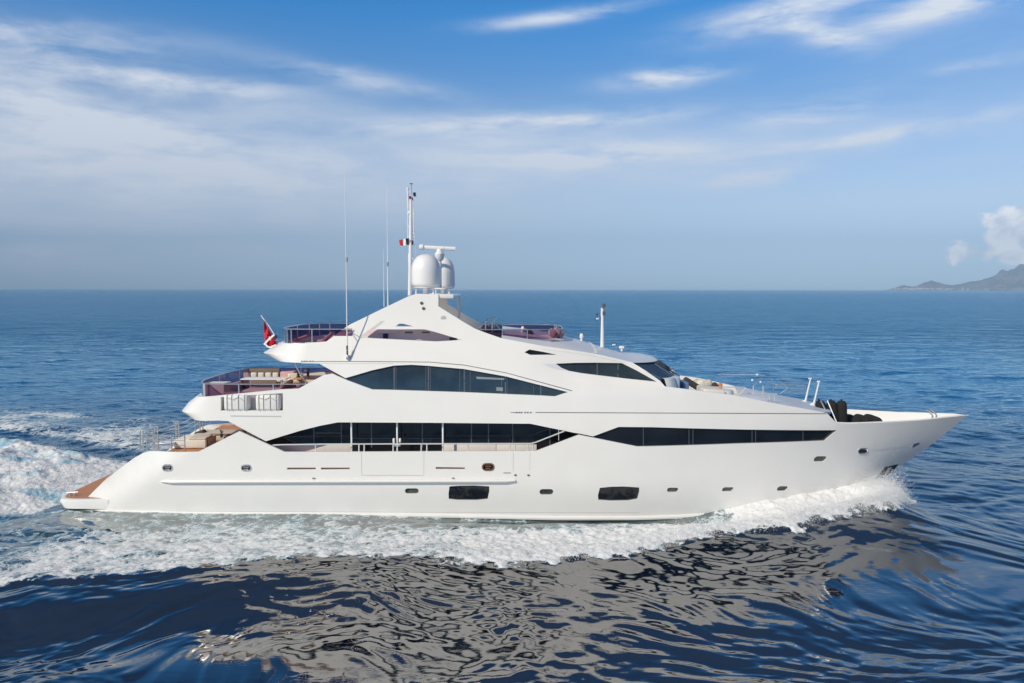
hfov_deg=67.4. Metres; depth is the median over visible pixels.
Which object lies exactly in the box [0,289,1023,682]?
water
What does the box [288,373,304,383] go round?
lounge chair
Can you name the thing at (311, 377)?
dining table
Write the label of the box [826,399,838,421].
fender
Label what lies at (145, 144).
sky
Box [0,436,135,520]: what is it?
wake spray
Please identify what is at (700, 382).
cushion
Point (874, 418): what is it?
fender
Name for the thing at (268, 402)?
life raft
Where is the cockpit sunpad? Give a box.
[174,435,215,447]
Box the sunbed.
[696,385,733,394]
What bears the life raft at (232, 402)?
on the motor yacht
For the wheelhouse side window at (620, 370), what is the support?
in the motor yacht
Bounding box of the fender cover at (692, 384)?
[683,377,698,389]
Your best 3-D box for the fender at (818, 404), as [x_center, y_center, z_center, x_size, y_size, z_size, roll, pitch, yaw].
[14.932,3.461,36.822,0.806,1.423,0.490,0,4,0]
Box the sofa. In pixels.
[241,368,280,383]
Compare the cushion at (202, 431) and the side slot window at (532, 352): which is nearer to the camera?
the side slot window at (532, 352)
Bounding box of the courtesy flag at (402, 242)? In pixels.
[399,238,408,245]
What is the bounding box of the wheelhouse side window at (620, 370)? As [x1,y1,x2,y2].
[557,363,653,380]
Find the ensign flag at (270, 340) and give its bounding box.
[261,315,277,347]
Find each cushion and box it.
[194,429,206,433]
[697,379,704,385]
[704,379,712,385]
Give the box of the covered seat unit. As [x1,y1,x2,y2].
[661,374,688,388]
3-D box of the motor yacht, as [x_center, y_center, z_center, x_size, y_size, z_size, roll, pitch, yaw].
[0.894,0.678,38.071,43.790,17.495,8.125,0,4,0]
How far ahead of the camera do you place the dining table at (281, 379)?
37.34 m
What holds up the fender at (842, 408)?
on the motor yacht
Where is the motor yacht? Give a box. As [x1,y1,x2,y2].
[60,165,967,520]
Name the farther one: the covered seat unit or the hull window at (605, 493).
the covered seat unit
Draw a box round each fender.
[815,399,829,415]
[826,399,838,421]
[836,399,846,421]
[847,414,861,421]
[854,414,871,421]
[864,414,881,421]
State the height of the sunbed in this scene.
0.490 m
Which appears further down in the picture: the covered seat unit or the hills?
the covered seat unit
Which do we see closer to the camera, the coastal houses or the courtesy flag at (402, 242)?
the courtesy flag at (402, 242)
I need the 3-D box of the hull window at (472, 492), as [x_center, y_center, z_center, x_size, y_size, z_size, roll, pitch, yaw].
[-1.943,6.819,34.736,1.843,0.697,0.107,0,4,0]
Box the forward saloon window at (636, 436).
[577,427,834,445]
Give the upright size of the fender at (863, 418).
0.521 m
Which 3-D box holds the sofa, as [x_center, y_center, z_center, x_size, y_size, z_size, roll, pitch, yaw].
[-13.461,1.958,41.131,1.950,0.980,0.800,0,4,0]
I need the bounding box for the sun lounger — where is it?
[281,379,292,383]
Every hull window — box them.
[449,485,488,499]
[598,486,638,499]
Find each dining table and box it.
[240,377,290,383]
[292,375,322,382]
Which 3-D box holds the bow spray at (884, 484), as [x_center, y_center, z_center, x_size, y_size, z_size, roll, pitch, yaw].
[8.504,6.252,32.354,24.735,3.919,4.699,-2,4,-23]
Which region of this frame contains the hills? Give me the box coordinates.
[887,264,1023,290]
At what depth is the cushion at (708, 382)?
38.40 m
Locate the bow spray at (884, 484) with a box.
[428,453,919,564]
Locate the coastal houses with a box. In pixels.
[889,288,1005,289]
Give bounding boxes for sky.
[0,0,1023,289]
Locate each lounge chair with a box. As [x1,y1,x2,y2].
[277,371,294,383]
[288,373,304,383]
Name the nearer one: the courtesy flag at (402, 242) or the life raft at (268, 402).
the life raft at (268, 402)
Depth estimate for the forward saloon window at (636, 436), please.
34.78 m
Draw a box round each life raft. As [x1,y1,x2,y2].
[224,394,250,410]
[256,394,281,410]
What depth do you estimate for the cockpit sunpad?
35.87 m
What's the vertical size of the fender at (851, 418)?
0.521 m
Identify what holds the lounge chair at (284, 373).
on the motor yacht
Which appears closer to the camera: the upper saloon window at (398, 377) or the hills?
the upper saloon window at (398, 377)
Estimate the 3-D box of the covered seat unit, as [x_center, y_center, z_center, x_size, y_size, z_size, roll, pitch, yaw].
[7.704,1.973,36.294,1.168,0.826,1.650,0,4,0]
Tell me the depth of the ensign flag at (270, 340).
37.41 m
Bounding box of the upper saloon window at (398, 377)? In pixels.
[332,365,565,395]
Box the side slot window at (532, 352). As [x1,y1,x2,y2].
[525,350,555,354]
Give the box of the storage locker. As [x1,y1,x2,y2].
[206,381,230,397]

